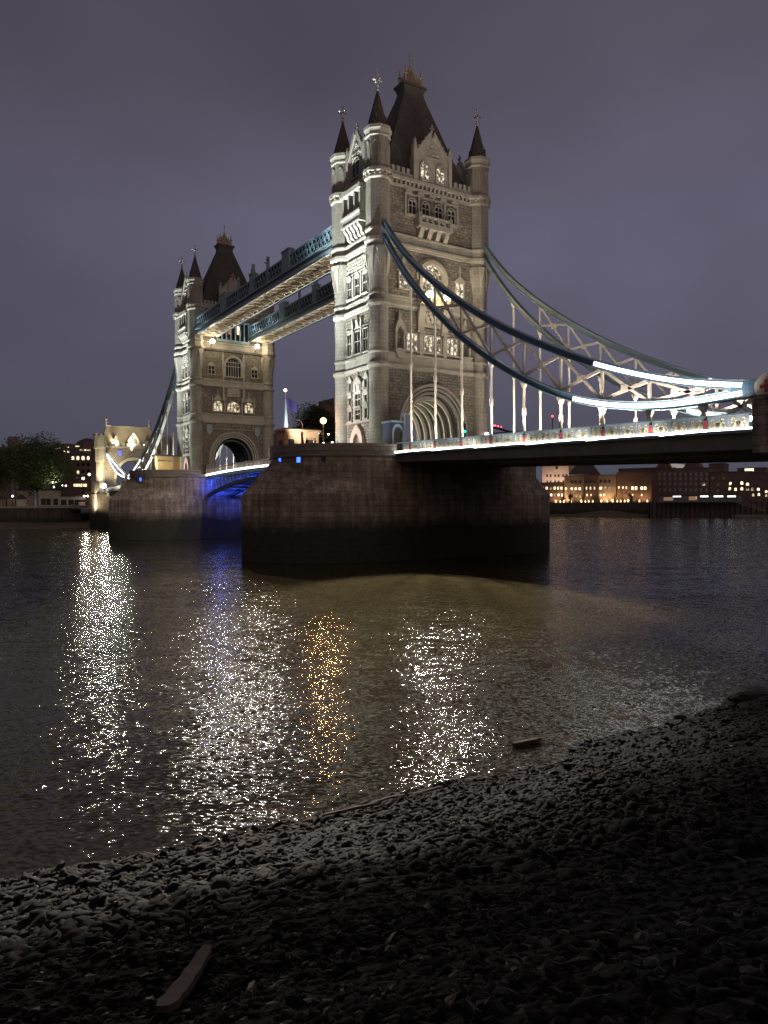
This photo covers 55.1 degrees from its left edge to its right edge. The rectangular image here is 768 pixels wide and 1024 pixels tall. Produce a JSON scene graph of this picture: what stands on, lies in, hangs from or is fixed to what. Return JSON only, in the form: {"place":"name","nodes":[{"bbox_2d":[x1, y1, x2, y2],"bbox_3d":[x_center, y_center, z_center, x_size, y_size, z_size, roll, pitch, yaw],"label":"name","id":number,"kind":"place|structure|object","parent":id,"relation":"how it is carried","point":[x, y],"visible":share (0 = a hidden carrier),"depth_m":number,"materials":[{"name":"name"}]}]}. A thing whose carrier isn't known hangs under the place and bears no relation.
{"place":"outdoors","nodes":[
{"label":"outdoors","id":0,"kind":"place"},
{"bbox_2d":[16,484,34,505],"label":"gabled house","id":1,"kind":"structure","parent":0,"point":[30,502],"depth_m":303.81,"materials":[{"name":"stone"}]},
{"bbox_2d":[0,520,89,529],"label":"mud bank","id":2,"kind":"structure","parent":0,"point":[34,525],"depth_m":264.02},
{"bbox_2d":[0,506,80,522],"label":"embankment wall","id":3,"kind":"structure","parent":2,"relation":"on","point":[44,514],"depth_m":269.43,"materials":[{"name":"stone"}]},
{"bbox_2d":[51,448,90,494],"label":"brick building","id":4,"kind":"structure","parent":0,"point":[81,457],"depth_m":309.62,"materials":[{"name":"brick"}]},
{"bbox_2d":[60,495,85,505],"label":"quay shed","id":5,"kind":"structure","parent":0,"point":[67,500],"depth_m":280.85,"materials":[{"name":"stone"}]},
{"bbox_2d":[82,491,90,504],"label":"brick shed","id":6,"kind":"structure","parent":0,"point":[86,493],"depth_m":284.24,"materials":[{"name":"brick"}]},
{"bbox_2d":[300,398,334,425],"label":"stepped building","id":7,"kind":"structure","parent":0,"point":[329,404],"depth_m":417.23,"materials":[{"name":"brick"}]},
{"bbox_2d":[0,510,767,878],"bbox_3d":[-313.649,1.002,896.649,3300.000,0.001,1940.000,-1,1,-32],"label":"water","id":8,"kind":"structure","parent":0,"point":[156,696],"depth_m":34.87,"materials":[{"name":"grey liquid"}]},
{"bbox_2d":[69,509,89,521],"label":"landing stage","id":9,"kind":"object","parent":8,"relation":"in","point":[76,509],"visible":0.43,"depth_m":273.92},
{"bbox_2d":[71,502,89,508],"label":"moored boat","id":10,"kind":"object","parent":9,"relation":"on","point":[81,505],"visible":0.81,"depth_m":274.47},
{"bbox_2d":[90,417,171,528],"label":"gatehouse","id":11,"kind":"object","parent":8,"relation":"in","point":[121,445],"visible":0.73,"depth_m":259.75,"materials":[{"name":"stone"}]},
{"bbox_2d":[109,469,245,539],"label":"bridge pier","id":12,"kind":"structure","parent":8,"relation":"in","point":[168,504],"depth_m":168.51,"materials":[{"name":"stone"}]},
{"bbox_2d":[152,454,181,469],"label":"engine hut","id":13,"kind":"object","parent":12,"relation":"on","point":[162,462],"visible":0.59,"depth_m":181.06,"materials":[{"name":"yellow brick"}]},
{"bbox_2d":[173,225,275,473],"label":"bridge tower","id":14,"kind":"structure","parent":12,"relation":"on","point":[224,388],"depth_m":179.91,"materials":[{"name":"stone"}]},
{"bbox_2d":[106,364,176,479],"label":"suspension chain","id":15,"kind":"object","parent":14,"relation":"hanging from","point":[168,401],"visible":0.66,"depth_m":201.99,"materials":[{"name":"blue paint"}]},
{"bbox_2d":[105,480,127,496],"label":"bridge deck","id":16,"kind":"structure","parent":15,"relation":"hanging from","point":[110,491],"depth_m":246.16,"materials":[{"name":"grey concrete"}]},
{"bbox_2d":[185,399,188,413],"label":"window","id":17,"kind":"structure","parent":14,"relation":"in","point":[186,410],"depth_m":180.11,"materials":[{"name":"glass"}]},
{"bbox_2d":[159,445,233,469],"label":"suspension chain","id":18,"kind":"object","parent":14,"relation":"hanging from","point":[219,450],"visible":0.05,"depth_m":214.20,"materials":[{"name":"blue paint"}]},
{"bbox_2d":[207,362,215,374],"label":"window","id":19,"kind":"structure","parent":14,"relation":"in","point":[211,366],"depth_m":176.75,"materials":[{"name":"glass"}]},
{"bbox_2d":[213,400,222,411],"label":"window","id":20,"kind":"structure","parent":14,"relation":"in","point":[217,405],"depth_m":177.71,"materials":[{"name":"glass"}]},
{"bbox_2d":[226,401,240,413],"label":"window","id":21,"kind":"structure","parent":14,"relation":"in","point":[232,407],"depth_m":179.76,"materials":[{"name":"glass"}]},
{"bbox_2d":[226,358,241,378],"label":"window","id":22,"kind":"structure","parent":14,"relation":"in","point":[233,366],"depth_m":179.71,"materials":[{"name":"glass"}]},
{"bbox_2d":[243,403,253,414],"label":"window","id":23,"kind":"structure","parent":14,"relation":"in","point":[248,407],"depth_m":181.97,"materials":[{"name":"glass"}]},
{"bbox_2d":[250,366,258,378],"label":"window","id":24,"kind":"structure","parent":14,"relation":"in","point":[254,371],"depth_m":182.63,"materials":[{"name":"stone"}]},
{"bbox_2d":[274,389,296,445],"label":"lit mast","id":25,"kind":"object","parent":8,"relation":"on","point":[290,404],"visible":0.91,"depth_m":387.21,"materials":[{"name":"metal"}]},
{"bbox_2d":[294,427,334,442],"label":"dark block","id":26,"kind":"structure","parent":8,"relation":"on","point":[322,434],"depth_m":400.81,"materials":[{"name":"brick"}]},
{"bbox_2d":[289,401,334,442],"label":"skyline tree","id":27,"kind":"object","parent":26,"relation":"on","point":[312,416],"visible":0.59,"depth_m":392.83,"materials":[{"name":"green plant"}]},
{"bbox_2d":[241,443,549,562],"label":"bridge pier","id":28,"kind":"structure","parent":8,"relation":"in","point":[335,502],"depth_m":100.25,"materials":[{"name":"stone"}]},
{"bbox_2d":[206,458,269,496],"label":"bascule span","id":29,"kind":"object","parent":28,"relation":"on","point":[251,473],"visible":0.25,"depth_m":160.78,"materials":[{"name":"blue metal"}]},
{"bbox_2d":[274,428,320,444],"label":"control cabin","id":30,"kind":"object","parent":28,"relation":"on","point":[284,436],"visible":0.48,"depth_m":110.36,"materials":[{"name":"beige paint"}]},
{"bbox_2d":[319,418,328,441],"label":"street lamp","id":31,"kind":"object","parent":28,"relation":"on","point":[323,421],"visible":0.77,"depth_m":113.78,"materials":[{"name":"white glass"}]},
{"bbox_2d":[381,413,406,450],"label":"ticket booth","id":32,"kind":"object","parent":28,"relation":"on","point":[393,431],"visible":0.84,"depth_m":103.07,"materials":[{"name":"blue paint"}]},
{"bbox_2d":[394,427,401,450],"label":"door","id":33,"kind":"structure","parent":32,"relation":"in","point":[397,434],"depth_m":102.95,"materials":[{"name":"black paint"}]},
{"bbox_2d":[329,55,490,442],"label":"bridge tower","id":34,"kind":"structure","parent":28,"relation":"on","point":[413,185],"depth_m":110.47,"materials":[{"name":"stone"}]},
{"bbox_2d":[195,225,331,336],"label":"walkway","id":35,"kind":"structure","parent":34,"relation":"attached to","point":[292,271],"depth_m":140.00,"materials":[{"name":"metal"}]},
{"bbox_2d":[249,278,334,342],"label":"walkway","id":36,"kind":"structure","parent":34,"relation":"attached to","point":[316,304],"depth_m":162.07,"materials":[{"name":"metal"}]},
{"bbox_2d":[346,274,351,301],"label":"window","id":37,"kind":"structure","parent":34,"relation":"in","point":[349,280],"depth_m":111.86,"materials":[{"name":"glass"}]},
{"bbox_2d":[347,404,352,422],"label":"window","id":38,"kind":"structure","parent":34,"relation":"in","point":[350,411],"depth_m":111.98,"materials":[{"name":"stone"}]},
{"bbox_2d":[347,391,352,409],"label":"window","id":39,"kind":"structure","parent":34,"relation":"in","point":[350,396],"depth_m":111.94,"materials":[{"name":"stone"}]},
{"bbox_2d":[347,376,352,394],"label":"window","id":40,"kind":"structure","parent":34,"relation":"in","point":[350,382],"depth_m":111.90,"materials":[{"name":"stone"}]},
{"bbox_2d":[346,333,353,358],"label":"window","id":41,"kind":"structure","parent":34,"relation":"in","point":[348,335],"depth_m":112.00,"materials":[{"name":"glass"}]},
{"bbox_2d":[353,270,359,298],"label":"window","id":42,"kind":"structure","parent":34,"relation":"in","point":[357,275],"depth_m":109.91,"materials":[{"name":"glass"}]},
{"bbox_2d":[353,408,361,421],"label":"window","id":43,"kind":"structure","parent":34,"relation":"in","point":[357,412],"depth_m":110.07,"materials":[{"name":"stone"}]},
{"bbox_2d":[353,392,361,408],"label":"window","id":44,"kind":"structure","parent":34,"relation":"in","point":[357,397],"depth_m":110.07,"materials":[{"name":"stone"}]},
{"bbox_2d":[352,329,362,355],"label":"window","id":45,"kind":"structure","parent":34,"relation":"in","point":[356,333],"depth_m":110.02,"materials":[{"name":"glass"}]},
{"bbox_2d":[361,326,368,352],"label":"window","id":46,"kind":"structure","parent":34,"relation":"in","point":[365,331],"depth_m":108.02,"materials":[{"name":"glass"}]},
{"bbox_2d":[361,266,368,294],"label":"window","id":47,"kind":"structure","parent":34,"relation":"in","point":[365,281],"depth_m":107.94,"materials":[{"name":"glass"}]},
{"bbox_2d":[362,387,368,405],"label":"window","id":48,"kind":"structure","parent":34,"relation":"in","point":[366,393],"depth_m":107.94,"materials":[{"name":"stone"}]},
{"bbox_2d":[362,371,368,390],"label":"window","id":49,"kind":"structure","parent":34,"relation":"in","point":[366,377],"depth_m":107.92,"materials":[{"name":"stone"}]},
{"bbox_2d":[363,401,368,419],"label":"window","id":50,"kind":"structure","parent":34,"relation":"in","point":[366,408],"depth_m":108.00,"materials":[{"name":"stone"}]},
{"bbox_2d":[397,266,409,290],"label":"window","id":51,"kind":"structure","parent":34,"relation":"in","point":[402,283],"depth_m":107.52,"materials":[{"name":"glass"}]},
{"bbox_2d":[407,197,416,215],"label":"window","id":52,"kind":"structure","parent":34,"relation":"in","point":[411,202],"depth_m":108.34,"materials":[{"name":"glass"}]},
{"bbox_2d":[405,332,418,352],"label":"window","id":53,"kind":"structure","parent":34,"relation":"in","point":[415,336],"depth_m":108.63,"materials":[{"name":"glass"}]},
{"bbox_2d":[421,201,429,219],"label":"window","id":54,"kind":"structure","parent":34,"relation":"in","point":[425,207],"depth_m":109.64,"materials":[{"name":"glass"}]},
{"bbox_2d":[426,290,433,298],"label":"wall lamp","id":55,"kind":"object","parent":34,"relation":"attached to","point":[430,294],"visible":0.84,"depth_m":107.81,"materials":[{"name":"glass"}]},
{"bbox_2d":[423,265,442,295],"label":"window","id":56,"kind":"structure","parent":34,"relation":"in","point":[433,270],"depth_m":110.49,"materials":[{"name":"glass"}]},
{"bbox_2d":[423,334,442,355],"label":"window","id":57,"kind":"structure","parent":34,"relation":"in","point":[428,340],"depth_m":110.39,"materials":[{"name":"glass"}]},
{"bbox_2d":[434,204,442,218],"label":"window","id":58,"kind":"structure","parent":34,"relation":"in","point":[438,210],"depth_m":110.93,"materials":[{"name":"glass"}]},
{"bbox_2d":[447,208,456,226],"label":"window","id":59,"kind":"structure","parent":34,"relation":"in","point":[450,211],"depth_m":112.24,"materials":[{"name":"glass"}]},
{"bbox_2d":[447,338,459,357],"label":"window","id":60,"kind":"structure","parent":34,"relation":"in","point":[452,344],"depth_m":112.54,"materials":[{"name":"glass"}]},
{"bbox_2d":[454,276,465,300],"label":"window","id":61,"kind":"structure","parent":34,"relation":"in","point":[459,282],"depth_m":113.15,"materials":[{"name":"glass"}]},
{"bbox_2d":[382,218,767,440],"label":"suspension chain","id":62,"kind":"object","parent":34,"relation":"hanging from","point":[734,393],"visible":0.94,"depth_m":76.45,"materials":[{"name":"blue paint"}]},
{"bbox_2d":[483,243,751,431],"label":"suspension chain","id":63,"kind":"object","parent":34,"relation":"hanging from","point":[604,342],"visible":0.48,"depth_m":98.17,"materials":[{"name":"blue paint"}]},
{"bbox_2d":[463,423,465,436],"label":"traffic light","id":64,"kind":"object","parent":28,"relation":"on","point":[464,428],"visible":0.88,"depth_m":108.06,"materials":[{"name":"black paint"}]},
{"bbox_2d":[395,394,767,466],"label":"bridge deck","id":65,"kind":"structure","parent":28,"relation":"on","point":[728,438],"depth_m":71.43,"materials":[{"name":"white metal"}]},
{"bbox_2d":[512,737,540,746],"bbox_3d":[4.539,7.296,23.389,1.112,0.127,0.206,-1,1,-29],"label":"driftwood log","id":66,"kind":"object","parent":8,"relation":"on","point":[529,741],"visible":1,"depth_m":23.32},
{"bbox_2d":[672,712,686,718],"bbox_3d":[10.552,7.328,26.297,0.436,0.308,0.568,-1,1,-32],"label":"rock","id":67,"kind":"object","parent":8,"relation":"in","point":[678,715],"visible":0.69,"depth_m":26.19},
{"bbox_2d":[650,501,767,516],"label":"river wall","id":68,"kind":"structure","parent":8,"relation":"in","point":[696,509],"depth_m":440.42,"materials":[{"name":"stone"}]},
{"bbox_2d":[735,515,767,517],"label":"pontoon","id":69,"kind":"object","parent":8,"relation":"on","point":[763,516],"visible":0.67,"depth_m":410.30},
{"bbox_2d":[735,499,764,510],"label":"gangway","id":70,"kind":"object","parent":69,"relation":"on","point":[749,505],"visible":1,"depth_m":416.69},
{"bbox_2d":[0,695,767,1023],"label":"foreshore","id":71,"kind":"structure","parent":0,"point":[690,979],"depth_m":4.89,"materials":[{"name":"gravel"}]},
{"bbox_2d":[0,720,766,1023],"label":"wet shards","id":72,"kind":"object","parent":71,"relation":"on","point":[577,993],"visible":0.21,"depth_m":4.47,"materials":[{"name":"stone"}]},
{"bbox_2d":[0,694,767,972],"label":"pebbles","id":73,"kind":"object","parent":71,"relation":"on","point":[78,927],"visible":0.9,"depth_m":9.44,"materials":[{"name":"stone"}]},
{"bbox_2d":[322,802,377,816],"bbox_3d":[-0.783,6.897,17.089,1.309,0.286,0.091,0,1,-6],"label":"driftwood branch","id":74,"kind":"object","parent":73,"relation":"on","point":[348,809],"visible":0.99,"depth_m":17.07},
{"bbox_2d":[364,786,440,807],"bbox_3d":[0.520,7.043,18.259,0.079,0.498,3.066,0,1,40],"label":"driftwood branch","id":75,"kind":"object","parent":73,"relation":"on","point":[400,795],"visible":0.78,"depth_m":17.98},
{"bbox_2d":[0,772,767,1023],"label":"pebbles","id":76,"kind":"object","parent":71,"relation":"on","point":[704,987],"visible":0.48,"depth_m":3.64,"materials":[{"name":"stone"}]},
{"bbox_2d":[155,945,211,1012],"bbox_3d":[-1.046,2.464,3.919,0.108,0.275,0.878,0,1,0],"label":"driftwood plank","id":77,"kind":"object","parent":76,"relation":"on","point":[175,995],"visible":0.99,"depth_m":3.82,"materials":[{"name":"wood"}]},
{"bbox_2d":[0,710,767,1023],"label":"brick shards","id":78,"kind":"object","parent":71,"relation":"on","point":[494,1006],"visible":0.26,"depth_m":3.54,"materials":[{"name":"brick"}]},
{"bbox_2d":[0,759,767,1023],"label":"shingle","id":79,"kind":"object","parent":71,"relation":"on","point":[633,1018],"visible":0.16,"depth_m":4.33,"materials":[{"name":"stone"}]},
{"bbox_2d":[726,684,767,702],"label":"rock","id":80,"kind":"object","parent":71,"relation":"on","point":[747,692],"visible":0.77,"depth_m":27.29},
{"bbox_2d":[0,0,767,505],"label":"sky","id":81,"kind":"structure","parent":0,"point":[625,142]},
{"bbox_2d":[541,482,563,502],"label":"warehouse","id":82,"kind":"structure","parent":0,"point":[554,490],"depth_m":510.25,"materials":[{"name":"red brick"}]},
{"bbox_2d":[542,466,574,481],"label":"gabled warehouse","id":83,"kind":"structure","parent":0,"point":[554,473],"depth_m":540.71,"materials":[{"name":"beige paint"}]},
{"bbox_2d":[564,475,584,502],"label":"brick warehouse","id":84,"kind":"structure","parent":0,"point":[575,484],"depth_m":501.77,"materials":[{"name":"brick"}]},
{"bbox_2d":[584,474,598,502],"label":"brick warehouse","id":85,"kind":"structure","parent":0,"point":[591,488],"depth_m":495.10,"materials":[{"name":"brick"}]},
{"bbox_2d":[550,510,649,516],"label":"mud bank","id":86,"kind":"structure","parent":0,"point":[605,513],"depth_m":474.55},
{"bbox_2d":[550,502,649,515],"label":"river wall","id":87,"kind":"structure","parent":86,"relation":"on","point":[627,507],"depth_m":481.50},
{"bbox_2d":[598,474,616,502],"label":"brick warehouse","id":88,"kind":"structure","parent":0,"point":[607,487],"depth_m":488.72,"materials":[{"name":"brick"}]},
{"bbox_2d":[617,471,657,501],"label":"brick warehouse","id":89,"kind":"structure","parent":0,"point":[642,486],"depth_m":478.06,"materials":[{"name":"brick"}]},
{"bbox_2d":[650,463,719,501],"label":"hotel","id":90,"kind":"structure","parent":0,"point":[686,479],"depth_m":488.49,"materials":[{"name":"brick"}]},
{"bbox_2d":[709,471,757,501],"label":"riverside block","id":91,"kind":"structure","parent":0,"point":[731,482],"depth_m":470.71,"materials":[{"name":"brick"}]},
{"bbox_2d":[708,463,728,471],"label":"roof pavilion","id":92,"kind":"structure","parent":91,"relation":"on","point":[723,467],"depth_m":508.70,"materials":[{"name":"brick"}]},
{"label":"quay ground","id":93,"kind":"structure","parent":0,"visible":0},
{"bbox_2d":[0,496,5,505],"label":"kiosk stall","id":94,"kind":"object","parent":93,"relation":"on","point":[2,501],"visible":0.82,"depth_m":268.57,"materials":[{"name":"brick"}]},
{"bbox_2d":[0,447,10,497],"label":"block","id":95,"kind":"structure","parent":93,"relation":"on","point":[6,494],"depth_m":710.49,"materials":[{"name":"brick"}]},
{"bbox_2d":[6,496,14,505],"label":"kiosk stall","id":96,"kind":"object","parent":93,"relation":"on","point":[8,500],"visible":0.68,"depth_m":269.97,"materials":[{"name":"brick"}]},
{"bbox_2d":[0,446,22,493],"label":"tree","id":97,"kind":"object","parent":93,"relation":"on","point":[3,478],"visible":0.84,"depth_m":267.96,"materials":[{"name":"green plant"}]},
{"bbox_2d":[7,436,18,497],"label":"tower block","id":98,"kind":"structure","parent":93,"relation":"on","point":[13,492],"depth_m":713.77,"materials":[{"name":"stone"}]},
{"bbox_2d":[15,495,26,505],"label":"kiosk stall","id":99,"kind":"object","parent":93,"relation":"on","point":[20,500],"visible":0.76,"depth_m":271.91},
{"bbox_2d":[0,431,80,505],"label":"tree","id":100,"kind":"object","parent":93,"relation":"on","point":[31,459],"visible":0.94,"depth_m":275.06,"materials":[{"name":"green plant"}]},
{"bbox_2d":[36,489,61,505],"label":"quay shed","id":101,"kind":"structure","parent":93,"relation":"on","point":[48,497],"depth_m":276.82,"materials":[{"name":"stone"}]},
{"bbox_2d":[40,499,45,505],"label":"door","id":102,"kind":"structure","parent":101,"relation":"in","point":[43,501],"depth_m":275.64,"materials":[{"name":"black paint"}]},
{"bbox_2d":[53,499,58,505],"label":"door","id":103,"kind":"structure","parent":101,"relation":"in","point":[55,501],"depth_m":277.80,"materials":[{"name":"black paint"}]},
{"bbox_2d":[47,443,82,488],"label":"office block","id":104,"kind":"structure","parent":93,"relation":"on","point":[74,445],"depth_m":369.96,"materials":[{"name":"brick"}]},
{"bbox_2d":[76,438,92,448],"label":"roof block","id":105,"kind":"structure","parent":93,"relation":"on","point":[87,443],"depth_m":373.09,"materials":[{"name":"brick"}]},
{"label":"far quay ground","id":106,"kind":"structure","parent":0,"visible":0},
{"bbox_2d":[493,425,511,432],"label":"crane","id":107,"kind":"object","parent":106,"relation":"on","point":[498,428],"visible":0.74,"depth_m":946.89,"materials":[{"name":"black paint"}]},
{"bbox_2d":[565,491,575,502],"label":"riverside tree","id":108,"kind":"object","parent":106,"relation":"on","point":[570,495],"visible":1,"depth_m":499.13,"materials":[{"name":"green plant"}]},
{"bbox_2d":[569,465,600,475],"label":"slate roof","id":109,"kind":"structure","parent":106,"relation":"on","point":[584,470],"depth_m":533.60,"materials":[{"name":"stone"}]},
{"bbox_2d":[618,467,655,471],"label":"stepped block","id":110,"kind":"structure","parent":106,"relation":"on","point":[634,470],"depth_m":506.44,"materials":[{"name":"brick"}]},
{"bbox_2d":[658,494,741,501],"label":"pier hall","id":111,"kind":"structure","parent":106,"relation":"on","point":[701,498],"depth_m":433.74,"materials":[{"name":"stone"}]},
{"bbox_2d":[750,473,767,501],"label":"riverside block","id":112,"kind":"structure","parent":106,"relation":"on","point":[759,485],"depth_m":461.54,"materials":[{"name":"brick"}]},
{"bbox_2d":[737,467,767,472],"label":"roof pavilion","id":113,"kind":"structure","parent":112,"relation":"on","point":[761,469],"depth_m":494.57,"materials":[{"name":"brick"}]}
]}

